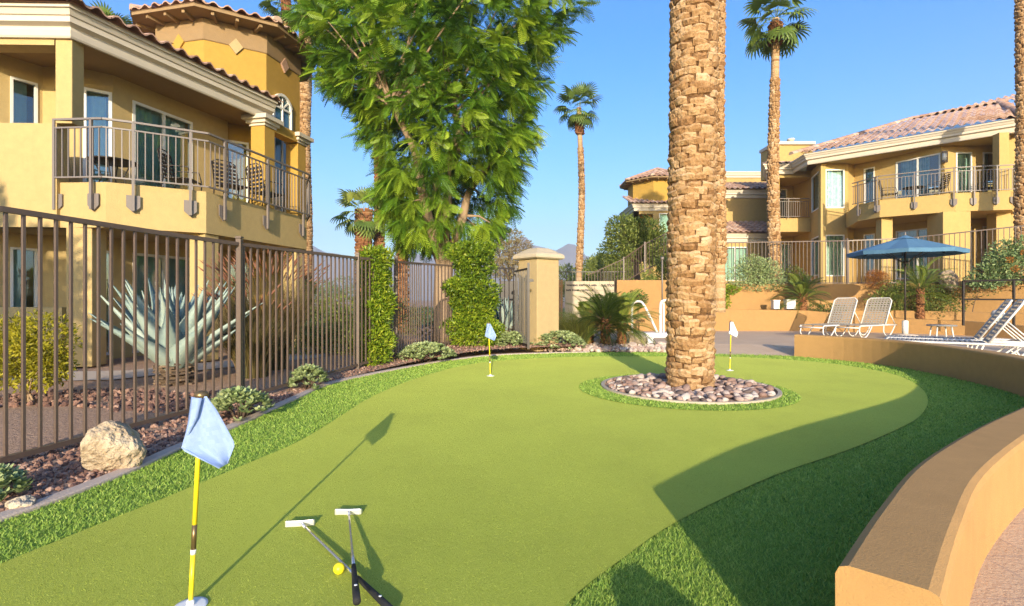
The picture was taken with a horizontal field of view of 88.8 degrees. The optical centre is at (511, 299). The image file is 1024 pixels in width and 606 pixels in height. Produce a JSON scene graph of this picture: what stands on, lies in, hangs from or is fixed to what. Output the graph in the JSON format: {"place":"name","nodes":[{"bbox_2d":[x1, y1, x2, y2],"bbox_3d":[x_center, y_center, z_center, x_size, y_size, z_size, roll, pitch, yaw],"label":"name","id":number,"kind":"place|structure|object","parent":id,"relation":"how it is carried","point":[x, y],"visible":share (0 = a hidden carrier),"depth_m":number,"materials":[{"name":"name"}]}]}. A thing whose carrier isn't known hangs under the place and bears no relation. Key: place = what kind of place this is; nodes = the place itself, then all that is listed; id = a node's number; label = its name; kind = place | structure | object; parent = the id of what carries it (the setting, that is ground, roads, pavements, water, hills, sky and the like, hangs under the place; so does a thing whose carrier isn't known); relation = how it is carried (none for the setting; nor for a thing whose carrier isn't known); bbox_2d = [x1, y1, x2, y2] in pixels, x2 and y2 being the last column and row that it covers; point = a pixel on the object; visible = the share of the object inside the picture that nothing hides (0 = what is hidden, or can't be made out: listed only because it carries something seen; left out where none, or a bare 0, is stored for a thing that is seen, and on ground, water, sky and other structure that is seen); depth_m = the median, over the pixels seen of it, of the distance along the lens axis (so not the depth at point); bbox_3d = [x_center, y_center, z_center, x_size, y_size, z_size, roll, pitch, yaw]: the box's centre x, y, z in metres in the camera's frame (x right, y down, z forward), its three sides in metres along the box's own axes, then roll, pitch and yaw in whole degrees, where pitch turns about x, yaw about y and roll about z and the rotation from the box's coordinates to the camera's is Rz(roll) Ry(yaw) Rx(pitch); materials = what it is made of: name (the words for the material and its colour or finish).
{"place":"outdoors","nodes":[
{"label":"outdoors","id":0,"kind":"place"},
{"bbox_2d":[0,0,315,366],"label":"apartment building","id":1,"kind":"structure","parent":0,"point":[198,86],"depth_m":10.23,"materials":[{"name":"yellow paint"}]},
{"bbox_2d":[10,76,37,122],"bbox_3d":[-9.223,-3.455,9.840,0.203,1.330,0.395,0,0,29],"label":"window","id":2,"kind":"structure","parent":1,"relation":"in","point":[18,90],"depth_m":9.86,"materials":[{"name":"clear glass"}]},
{"bbox_2d":[10,247,37,306],"bbox_3d":[-9.223,-0.305,9.840,0.203,1.330,0.395,0,0,29],"label":"window","id":3,"kind":"structure","parent":1,"relation":"in","point":[15,252],"depth_m":9.85,"materials":[{"name":"teal glass"}]},
{"bbox_2d":[83,87,111,181],"bbox_3d":[-8.196,-3.085,10.331,0.454,2.070,0.217,0,0,-40],"label":"glass door","id":4,"kind":"structure","parent":1,"relation":"in","point":[94,99],"depth_m":10.37,"materials":[{"name":"glass"}]},
{"bbox_2d":[85,155,138,183],"bbox_3d":[-7.450,-2.290,9.750,0.800,0.588,0.800,0,0,0],"label":"patio table","id":5,"kind":"object","parent":1,"relation":"on","point":[117,161],"visible":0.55,"depth_m":9.68,"materials":[{"name":"metal"}]},
{"bbox_2d":[132,253,189,352],"bbox_3d":[-7.724,0.065,11.498,0.213,2.070,1.423,0,0,16],"label":"sliding door","id":6,"kind":"structure","parent":1,"relation":"in","point":[140,256],"depth_m":11.46,"materials":[{"name":"grey glass"}]},
{"bbox_2d":[132,100,192,189],"bbox_3d":[-7.724,-3.085,11.498,0.213,2.070,1.423,0,0,16],"label":"sliding door","id":7,"kind":"structure","parent":1,"relation":"in","point":[139,114],"depth_m":11.45,"materials":[{"name":"teal glass"}]},
{"bbox_2d":[157,147,201,190],"bbox_3d":[-6.734,-2.514,10.594,0.636,1.034,0.562,0,0,-10],"label":"patio chair","id":8,"kind":"object","parent":1,"relation":"on","point":[164,165],"visible":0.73,"depth_m":10.54,"materials":[{"name":"metal"}]},
{"bbox_2d":[211,159,252,203],"bbox_3d":[-6.010,-2.514,11.217,0.636,1.034,0.563,0,0,30],"label":"patio chair","id":9,"kind":"object","parent":1,"relation":"on","point":[230,177],"visible":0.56,"depth_m":11.25,"materials":[{"name":"metal"}]},
{"bbox_2d":[245,163,284,211],"bbox_3d":[-5.638,-2.514,11.920,0.563,1.034,0.636,0,0,30],"label":"patio chair","id":10,"kind":"object","parent":1,"relation":"on","point":[257,175],"visible":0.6,"depth_m":11.74,"materials":[{"name":"metal"}]},
{"bbox_2d":[271,93,292,211],"bbox_3d":[-6.307,-3.875,14.352,0.090,3.520,0.843,0,0,13],"label":"window","id":11,"kind":"structure","parent":1,"relation":"in","point":[284,112],"depth_m":14.33,"materials":[{"name":"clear glass"}]},
{"bbox_2d":[191,281,309,378],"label":"fountain grass","id":12,"kind":"object","parent":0,"point":[247,352],"depth_m":7.83,"materials":[{"name":"plant"}]},
{"bbox_2d":[198,249,337,370],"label":"fountain grass","id":13,"kind":"object","parent":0,"point":[225,278],"depth_m":8.69,"materials":[{"name":"plant"}]},
{"bbox_2d":[0,342,581,511],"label":"gravel","id":14,"kind":"structure","parent":0,"point":[149,439],"depth_m":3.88,"materials":[{"name":"gravel"}]},
{"bbox_2d":[0,463,32,500],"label":"succulent plant","id":15,"kind":"object","parent":14,"relation":"on","point":[8,476],"visible":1,"depth_m":3.01,"materials":[{"name":"green plant"}]},
{"bbox_2d":[5,495,35,508],"bbox_3d":[-2.692,1.120,2.858,0.141,0.085,0.103,0,0,-17],"label":"boulder","id":16,"kind":"object","parent":14,"relation":"on","point":[23,501],"visible":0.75,"depth_m":2.84,"materials":[{"name":"stone"}]},
{"bbox_2d":[80,420,146,471],"bbox_3d":[-2.702,1.000,3.579,0.360,0.374,0.347,0,0,-27],"label":"boulder","id":17,"kind":"object","parent":14,"relation":"on","point":[110,445],"visible":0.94,"depth_m":3.45,"materials":[{"name":"stone"}]},
{"bbox_2d":[0,206,397,462],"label":"metal fence","id":18,"kind":"object","parent":14,"relation":"on","point":[239,244],"visible":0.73,"depth_m":4.85,"materials":[{"name":"metal"}]},
{"bbox_2d":[210,386,274,420],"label":"succulent plant","id":19,"kind":"object","parent":14,"relation":"on","point":[226,399],"visible":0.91,"depth_m":4.94,"materials":[{"name":"green plant"}]},
{"bbox_2d":[285,363,330,389],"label":"succulent plant","id":20,"kind":"object","parent":14,"relation":"on","point":[300,372],"visible":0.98,"depth_m":6.63,"materials":[{"name":"green plant"}]},
{"bbox_2d":[348,244,398,371],"bbox_3d":[-2.321,0.144,8.837,0.860,2.214,0.792,0,0,0],"label":"clipped shrub","id":21,"kind":"object","parent":14,"relation":"on","point":[381,293],"visible":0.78,"depth_m":8.72,"materials":[{"name":"green plant"}]},
{"bbox_2d":[399,341,457,362],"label":"succulent plant","id":22,"kind":"object","parent":14,"relation":"on","point":[429,347],"visible":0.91,"depth_m":9.46,"materials":[{"name":"green plant"}]},
{"bbox_2d":[398,261,464,352],"bbox_3d":[-1.665,0.087,10.708,0.273,1.845,2.747,0,0,23],"label":"metal fence","id":23,"kind":"object","parent":14,"relation":"on","point":[421,264],"visible":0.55,"depth_m":10.45,"materials":[{"name":"metal"}]},
{"bbox_2d":[439,236,506,353],"bbox_3d":[-0.872,-0.089,11.606,1.557,2.595,1.409,0,0,0],"label":"clipped shrub","id":24,"kind":"object","parent":14,"relation":"on","point":[481,297],"visible":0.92,"depth_m":11.27,"materials":[{"name":"green plant"}]},
{"bbox_2d":[467,265,516,331],"bbox_3d":[-0.472,0.098,12.117,1.263,1.825,0.082,0,0,-18],"label":"metal fence","id":25,"kind":"object","parent":14,"relation":"on","point":[500,268],"visible":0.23,"depth_m":12.24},
{"bbox_2d":[495,330,530,350],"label":"succulent plant","id":26,"kind":"object","parent":14,"relation":"on","point":[511,335],"visible":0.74,"depth_m":11.33,"materials":[{"name":"green plant"}]},
{"bbox_2d":[530,330,586,348],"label":"succulent plant","id":27,"kind":"object","parent":14,"relation":"on","point":[570,336],"visible":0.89,"depth_m":11.47,"materials":[{"name":"green plant"}]},
{"bbox_2d":[0,300,615,456],"bbox_3d":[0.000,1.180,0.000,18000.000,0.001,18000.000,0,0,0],"label":"ground","id":28,"kind":"structure","parent":0,"point":[14,430],"depth_m":6.94,"materials":[{"name":"soil"}]},
{"bbox_2d":[0,309,82,403],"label":"yellow bush","id":29,"kind":"object","parent":28,"relation":"on","point":[14,333],"visible":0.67,"depth_m":5.84,"materials":[{"name":"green plant"}]},
{"bbox_2d":[0,387,260,412],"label":"gravel","id":30,"kind":"structure","parent":28,"relation":"on","point":[14,400],"depth_m":6.07,"materials":[{"name":"gravel"}]},
{"bbox_2d":[1,341,348,380],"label":"walkway","id":31,"kind":"structure","parent":28,"relation":"on","point":[78,375],"depth_m":8.45,"materials":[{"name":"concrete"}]},
{"bbox_2d":[88,277,262,386],"bbox_3d":[-4.701,0.441,7.341,2.156,1.579,1.894,0,0,0],"label":"agave plant","id":32,"kind":"object","parent":28,"relation":"on","point":[151,333],"visible":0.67,"depth_m":6.99,"materials":[{"name":"green plant"}]},
{"bbox_2d":[0,351,589,521],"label":"kerb","id":33,"kind":"structure","parent":28,"relation":"on","point":[80,488],"depth_m":3.67,"materials":[{"name":"concrete"}]},
{"bbox_2d":[289,317,355,354],"bbox_3d":[-4.203,0.821,11.235,2.186,0.910,1.296,0,0,0],"label":"shrub","id":34,"kind":"object","parent":28,"relation":"on","point":[315,337],"visible":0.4,"depth_m":11.16,"materials":[{"name":"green plant"}]},
{"bbox_2d":[305,292,393,343],"bbox_3d":[-4.465,0.562,13.613,2.652,1.514,1.637,0,0,0],"label":"hedge bush","id":35,"kind":"object","parent":28,"relation":"on","point":[324,311],"visible":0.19,"depth_m":13.35,"materials":[{"name":"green plant"}]},
{"bbox_2d":[379,192,416,332],"bbox_3d":[-3.847,-1.604,18.553,2.134,5.629,1.927,0,0,0],"label":"fan palm","id":36,"kind":"object","parent":28,"relation":"on","point":[400,259],"visible":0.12,"depth_m":18.31,"materials":[{"name":"brown plant"}]},
{"bbox_2d":[385,298,456,339],"bbox_3d":[-2.453,0.575,15.188,2.623,1.279,1.188,0,0,0],"label":"lawn shrub","id":37,"kind":"object","parent":28,"relation":"on","point":[429,318],"visible":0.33,"depth_m":15.10,"materials":[{"name":"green plant"}]},
{"bbox_2d":[278,0,600,342],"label":"jacaranda tree","id":38,"kind":"object","parent":28,"relation":"on","point":[436,221],"visible":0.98,"depth_m":12.76,"materials":[{"name":"green plant"}]},
{"bbox_2d":[494,294,518,341],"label":"agave plant","id":39,"kind":"object","parent":28,"relation":"on","point":[506,315],"visible":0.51,"depth_m":13.36,"materials":[{"name":"green plant"}]},
{"bbox_2d":[513,248,564,351],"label":"gate pillar","id":40,"kind":"structure","parent":28,"relation":"on","point":[544,291],"depth_m":11.71,"materials":[{"name":"paint"}]},
{"bbox_2d":[514,263,533,348],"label":"metal gate","id":41,"kind":"structure","parent":40,"relation":"attached to","point":[528,280],"depth_m":11.13,"materials":[{"name":"metal"}]},
{"bbox_2d":[565,281,613,321],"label":"block wall","id":42,"kind":"structure","parent":28,"relation":"on","point":[571,287],"depth_m":21.10,"materials":[{"name":"stone"}]},
{"bbox_2d":[587,233,665,280],"bbox_3d":[4.693,-1.524,20.826,3.467,2.346,0.221,0,0,26],"label":"stair railing","id":43,"kind":"object","parent":42,"relation":"on","point":[645,256],"visible":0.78,"depth_m":20.69,"materials":[{"name":"brown metal"}]},
{"bbox_2d":[667,281,1023,312],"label":"retaining wall","id":44,"kind":"structure","parent":28,"relation":"on","point":[749,299],"depth_m":18.34,"materials":[{"name":"paint"}]},
{"bbox_2d":[863,269,891,290],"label":"orange bush","id":45,"kind":"object","parent":44,"relation":"on","point":[876,275],"visible":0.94,"depth_m":17.93,"materials":[{"name":"orange plant"}]},
{"bbox_2d":[863,281,968,311],"bbox_3d":[13.485,0.069,17.409,3.506,1.462,0.932,0,0,0],"label":"hanging shrub","id":46,"kind":"object","parent":44,"relation":"on","point":[894,292],"visible":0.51,"depth_m":17.27,"materials":[{"name":"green plant"}]},
{"bbox_2d":[961,234,1023,289],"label":"flowering bush","id":47,"kind":"object","parent":44,"relation":"on","point":[1007,263],"visible":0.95,"depth_m":15.87,"materials":[{"name":"green plant"}]},
{"bbox_2d":[808,310,1023,324],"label":"planter wall","id":48,"kind":"structure","parent":28,"relation":"on","point":[982,317],"depth_m":16.43,"materials":[{"name":"paint"}]},
{"bbox_2d":[310,307,564,324],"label":"lawn","id":49,"kind":"structure","parent":0,"point":[417,316],"depth_m":38.46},
{"bbox_2d":[87,0,132,24],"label":"fan palm","id":50,"kind":"object","parent":49,"relation":"on","point":[108,12],"visible":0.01,"depth_m":25.57,"materials":[{"name":"green plant"}]},
{"bbox_2d":[258,0,303,32],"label":"fan palm","id":51,"kind":"object","parent":49,"relation":"on","point":[270,8],"visible":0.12,"depth_m":26.82,"materials":[{"name":"green plant"}]},
{"bbox_2d":[298,3,312,318],"bbox_3d":[-12.675,-10.068,31.942,3.014,22.547,2.950,0,0,0],"label":"fan palm","id":52,"kind":"object","parent":49,"relation":"on","point":[305,105],"visible":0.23,"depth_m":31.74,"materials":[{"name":"brown plant"}]},
{"bbox_2d":[330,186,387,298],"bbox_3d":[-10.836,-3.632,37.978,4.494,9.704,4.422,0,0,0],"label":"fan palm","id":53,"kind":"object","parent":49,"relation":"on","point":[361,228],"visible":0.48,"depth_m":37.38,"materials":[{"name":"green plant"}]},
{"bbox_2d":[491,228,533,280],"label":"brown tree","id":54,"kind":"object","parent":49,"relation":"on","point":[500,261],"visible":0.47,"depth_m":61.60,"materials":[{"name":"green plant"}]},
{"bbox_2d":[553,81,602,280],"bbox_3d":[3.781,-5.611,29.942,2.944,13.636,2.912,0,0,0],"label":"fan palm","id":55,"kind":"object","parent":49,"relation":"on","point":[580,120],"visible":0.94,"depth_m":29.86,"materials":[{"name":"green plant"}]},
{"bbox_2d":[564,253,649,286],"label":"bright tree","id":56,"kind":"object","parent":49,"relation":"on","point":[594,264],"visible":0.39,"depth_m":32.56,"materials":[{"name":"green plant"}]},
{"bbox_2d":[0,356,927,605],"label":"putting green","id":57,"kind":"object","parent":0,"point":[519,371],"visible":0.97,"depth_m":3.15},
{"bbox_2d":[175,390,233,605],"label":"golf flag","id":58,"kind":"object","parent":57,"relation":"on","point":[208,438],"visible":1,"depth_m":1.93,"materials":[{"name":"fabric"}]},
{"bbox_2d":[285,519,392,605],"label":"golf putter","id":59,"kind":"object","parent":57,"relation":"on","point":[380,599],"visible":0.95,"depth_m":2.23,"materials":[{"name":"silver metal"}]},
{"bbox_2d":[335,508,362,605],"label":"golf putter","id":60,"kind":"object","parent":57,"relation":"on","point":[356,597],"visible":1,"depth_m":2.15,"materials":[{"name":"silver metal"}]},
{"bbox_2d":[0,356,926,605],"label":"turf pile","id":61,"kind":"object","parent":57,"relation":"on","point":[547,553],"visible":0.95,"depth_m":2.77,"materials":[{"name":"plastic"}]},
{"bbox_2d":[580,375,800,410],"bbox_3d":[2.170,1.134,6.620,2.620,0.001,2.580,0,0,0],"label":"turf ring","id":62,"kind":"object","parent":57,"relation":"on","point":[691,404],"visible":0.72,"depth_m":5.65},
{"bbox_2d":[601,374,781,404],"bbox_3d":[2.250,1.129,6.720,2.180,0.042,2.180,0,0,0],"label":"kerb ring","id":63,"kind":"object","parent":62,"relation":"on","point":[778,395],"visible":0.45,"depth_m":5.83,"materials":[{"name":"concrete"}]},
{"bbox_2d":[313,237,618,299],"bbox_3d":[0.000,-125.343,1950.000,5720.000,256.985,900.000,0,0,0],"label":"hills","id":64,"kind":"structure","parent":0,"point":[568,251],"depth_m":1805.41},
{"bbox_2d":[0,351,1023,605],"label":"turf","id":65,"kind":"structure","parent":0,"point":[686,518],"depth_m":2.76,"materials":[{"name":"plant"}]},
{"bbox_2d":[664,0,719,390],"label":"date palm","id":66,"kind":"object","parent":65,"relation":"on","point":[692,213],"visible":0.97,"depth_m":6.52,"materials":[{"name":"brown plant"}]},
{"bbox_2d":[794,334,1023,605],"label":"seat wall","id":67,"kind":"structure","parent":65,"relation":"on","point":[938,524],"depth_m":1.99,"materials":[{"name":"paint"}]},
{"bbox_2d":[83,0,1015,259],"label":"sky","id":68,"kind":"structure","parent":0,"point":[862,65],"materials":[{"name":"blue"}]},
{"bbox_2d":[560,330,1023,605],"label":"pool deck","id":69,"kind":"structure","parent":0,"point":[999,580],"depth_m":2.28,"materials":[{"name":"concrete"}]},
{"bbox_2d":[559,307,611,343],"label":"ornamental grass","id":70,"kind":"object","parent":69,"relation":"on","point":[578,329],"depth_m":12.35,"materials":[{"name":"plant"}]},
{"bbox_2d":[559,286,620,344],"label":"palm","id":71,"kind":"object","parent":69,"relation":"on","point":[581,306],"visible":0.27,"depth_m":12.84,"materials":[{"name":"green plant"}]},
{"bbox_2d":[540,343,665,352],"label":"gravel","id":72,"kind":"structure","parent":69,"relation":"on","point":[620,348],"depth_m":11.48,"materials":[{"name":"gravel"}]},
{"bbox_2d":[571,284,644,351],"bbox_3d":[2.266,0.474,12.374,1.770,1.753,1.924,0,0,0],"label":"palm","id":73,"kind":"object","parent":69,"relation":"on","point":[610,307],"visible":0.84,"depth_m":12.22,"materials":[{"name":"green plant"}]},
{"bbox_2d":[589,288,661,347],"bbox_3d":[2.624,0.484,12.598,1.850,1.514,1.978,0,0,0],"label":"palm","id":74,"kind":"object","parent":69,"relation":"on","point":[621,338],"visible":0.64,"depth_m":12.42,"materials":[{"name":"green plant"}]},
{"bbox_2d":[614,280,666,330],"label":"planter wall","id":75,"kind":"structure","parent":69,"relation":"on","point":[652,288],"depth_m":18.05,"materials":[{"name":"paint"}]},
{"bbox_2d":[641,257,666,337],"bbox_3d":[4.099,-0.080,14.420,0.950,2.221,0.500,0,0,0],"label":"pool lift","id":76,"kind":"object","parent":69,"relation":"on","point":[662,333],"visible":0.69,"depth_m":14.41,"materials":[{"name":"beige metal"}]},
{"bbox_2d":[713,0,727,311],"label":"fan palm","id":77,"kind":"object","parent":69,"relation":"on","point":[721,253],"visible":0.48,"depth_m":14.31,"materials":[{"name":"brown plant"}]},
{"bbox_2d":[583,309,1023,338],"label":"planter wall","id":78,"kind":"structure","parent":69,"relation":"on","point":[760,320],"depth_m":17.14,"materials":[{"name":"paint"}]},
{"bbox_2d":[962,279,1023,325],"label":"handrail","id":79,"kind":"object","parent":78,"relation":"on","point":[964,299],"visible":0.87,"depth_m":14.20,"materials":[{"name":"metal"}]},
{"bbox_2d":[799,298,860,335],"bbox_3d":[8.928,0.484,14.595,2.014,1.088,0.658,0,0,-30],"label":"sun lounger","id":80,"kind":"object","parent":69,"relation":"on","point":[829,322],"visible":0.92,"depth_m":14.78,"materials":[{"name":"plastic"}]},
{"bbox_2d":[834,297,896,337],"bbox_3d":[9.826,0.484,14.495,2.014,1.088,0.658,0,0,-30],"label":"sun lounger","id":81,"kind":"object","parent":69,"relation":"on","point":[872,323],"visible":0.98,"depth_m":14.66,"materials":[{"name":"plastic"}]},
{"bbox_2d":[892,320,918,335],"bbox_3d":[10.910,0.800,14.500,0.600,0.460,0.600,0,0,0],"label":"umbrella base","id":82,"kind":"object","parent":69,"relation":"on","point":[905,327],"visible":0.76,"depth_m":14.45,"materials":[{"name":"plastic"}]},
{"bbox_2d":[847,232,969,319],"bbox_3d":[10.910,-0.425,14.500,2.546,2.910,2.546,0,0,-34],"label":"patio umbrella","id":83,"kind":"object","parent":82,"relation":"on","point":[905,246],"visible":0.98,"depth_m":14.21,"materials":[{"name":"fabric"}]},
{"bbox_2d":[884,300,1023,352],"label":"sun lounger","id":84,"kind":"object","parent":69,"relation":"on","point":[996,315],"visible":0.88,"depth_m":9.52,"materials":[{"name":"plastic"}]},
{"bbox_2d":[888,300,1023,355],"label":"sun lounger","id":85,"kind":"object","parent":69,"relation":"on","point":[1004,320],"visible":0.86,"depth_m":8.77,"materials":[{"name":"plastic"}]},
{"label":"upper terrace","id":86,"kind":"structure","parent":0,"visible":0},
{"bbox_2d":[596,212,667,279],"bbox_3d":[5.699,-1.889,23.034,4.073,3.902,2.315,0,0,0],"label":"olive tree","id":87,"kind":"object","parent":86,"relation":"on","point":[631,237],"visible":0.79,"depth_m":22.64,"materials":[{"name":"green plant"}]},
{"bbox_2d":[643,254,666,279],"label":"leaning shrub","id":88,"kind":"object","parent":86,"relation":"on","point":[656,271],"visible":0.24,"depth_m":19.70,"materials":[{"name":"green plant"}]},
{"bbox_2d":[619,167,784,281],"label":"apartment building","id":89,"kind":"structure","parent":86,"relation":"on","point":[746,205],"depth_m":31.00,"materials":[{"name":"paint"}]},
{"bbox_2d":[725,247,747,280],"bbox_3d":[12.456,-2.000,29.286,1.400,1.900,0.211,0,0,0],"label":"window","id":90,"kind":"structure","parent":89,"relation":"in","point":[742,249],"depth_m":29.35,"materials":[{"name":"clear glass"}]},
{"bbox_2d":[725,253,787,291],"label":"leafy bush","id":91,"kind":"object","parent":86,"relation":"on","point":[755,274],"visible":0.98,"depth_m":18.30,"materials":[{"name":"green plant"}]},
{"bbox_2d":[736,0,817,281],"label":"fan palm","id":92,"kind":"object","parent":86,"relation":"on","point":[778,37],"visible":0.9,"depth_m":19.28,"materials":[{"name":"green plant"}]},
{"bbox_2d":[666,225,1023,283],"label":"metal fence","id":93,"kind":"object","parent":86,"relation":"on","point":[847,261],"visible":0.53,"depth_m":18.88,"materials":[{"name":"metal"}]},
{"bbox_2d":[759,94,1015,283],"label":"apartment building","id":94,"kind":"structure","parent":86,"relation":"on","point":[833,193],"depth_m":22.76,"materials":[{"name":"paint"}]},
{"bbox_2d":[811,171,818,212],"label":"window","id":95,"kind":"structure","parent":94,"relation":"in","point":[817,178],"depth_m":26.00,"materials":[{"name":"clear glass"}]},
{"bbox_2d":[826,169,844,207],"bbox_3d":[15.184,-5.215,24.660,0.881,1.830,0.211,0,0,2],"label":"window","id":96,"kind":"structure","parent":94,"relation":"in","point":[835,178],"depth_m":24.72,"materials":[{"name":"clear glass"}]},
{"bbox_2d":[826,235,844,275],"bbox_3d":[15.184,-2.075,24.660,0.881,1.950,0.211,0,0,2],"label":"window","id":97,"kind":"structure","parent":94,"relation":"in","point":[828,237],"depth_m":24.73,"materials":[{"name":"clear glass"}]},
{"bbox_2d":[864,167,874,202],"bbox_3d":[16.689,-5.215,24.330,0.217,1.830,0.481,0,0,-27],"label":"window","id":98,"kind":"structure","parent":94,"relation":"in","point":[868,172],"depth_m":24.42,"materials":[{"name":"clear glass"}]},
{"bbox_2d":[864,233,874,275],"bbox_3d":[16.689,-2.075,24.330,0.217,1.950,0.481,0,0,-27],"label":"window","id":99,"kind":"structure","parent":94,"relation":"in","point":[866,236],"depth_m":24.42,"materials":[{"name":"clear glass"}]},
{"bbox_2d":[896,228,926,278],"bbox_3d":[17.572,-1.975,22.585,0.212,2.150,1.682,0,0,-27],"label":"sliding door","id":100,"kind":"structure","parent":94,"relation":"in","point":[923,231],"depth_m":22.81,"materials":[{"name":"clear glass"}]},
{"bbox_2d":[896,153,940,197],"bbox_3d":[17.572,-5.115,22.585,0.212,2.030,1.682,0,0,-27],"label":"sliding door","id":101,"kind":"structure","parent":94,"relation":"in","point":[919,163],"depth_m":22.73,"materials":[{"name":"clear glass"}]},
{"bbox_2d":[956,152,971,192],"bbox_3d":[18.793,-5.115,21.819,0.660,2.030,0.213,0,0,0],"label":"glass door","id":102,"kind":"structure","parent":94,"relation":"in","point":[963,159],"depth_m":21.89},
{"bbox_2d":[938,270,958,291],"bbox_3d":[14.438,-0.621,17.283,0.634,0.735,0.573,0,0,21],"label":"boulder","id":103,"kind":"object","parent":86,"relation":"on","point":[952,281],"visible":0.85,"depth_m":17.08,"materials":[{"name":"stone"}]},
{"bbox_2d":[1012,0,1023,278],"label":"fan palm","id":104,"kind":"object","parent":86,"relation":"on","point":[1018,173],"visible":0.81,"depth_m":18.13,"materials":[{"name":"brown plant"}]},
{"label":"planter soil","id":105,"kind":"structure","parent":0,"visible":0},
{"bbox_2d":[770,268,830,318],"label":"palm","id":106,"kind":"object","parent":105,"relation":"on","point":[801,288],"visible":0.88,"depth_m":17.49,"materials":[{"name":"green plant"}]},
{"bbox_2d":[878,256,965,318],"bbox_3d":[13.113,-0.389,16.775,2.124,2.339,2.277,0,0,0],"label":"palm","id":107,"kind":"object","parent":105,"relation":"on","point":[920,293],"visible":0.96,"depth_m":16.71,"materials":[{"name":"green plant"}]},
{"bbox_2d":[927,285,1002,318],"bbox_3d":[14.229,0.015,16.457,2.185,1.193,0.614,0,0,0],"label":"thin shrub","id":108,"kind":"object","parent":105,"relation":"on","point":[994,292],"visible":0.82,"depth_m":16.41,"materials":[{"name":"green plant"}]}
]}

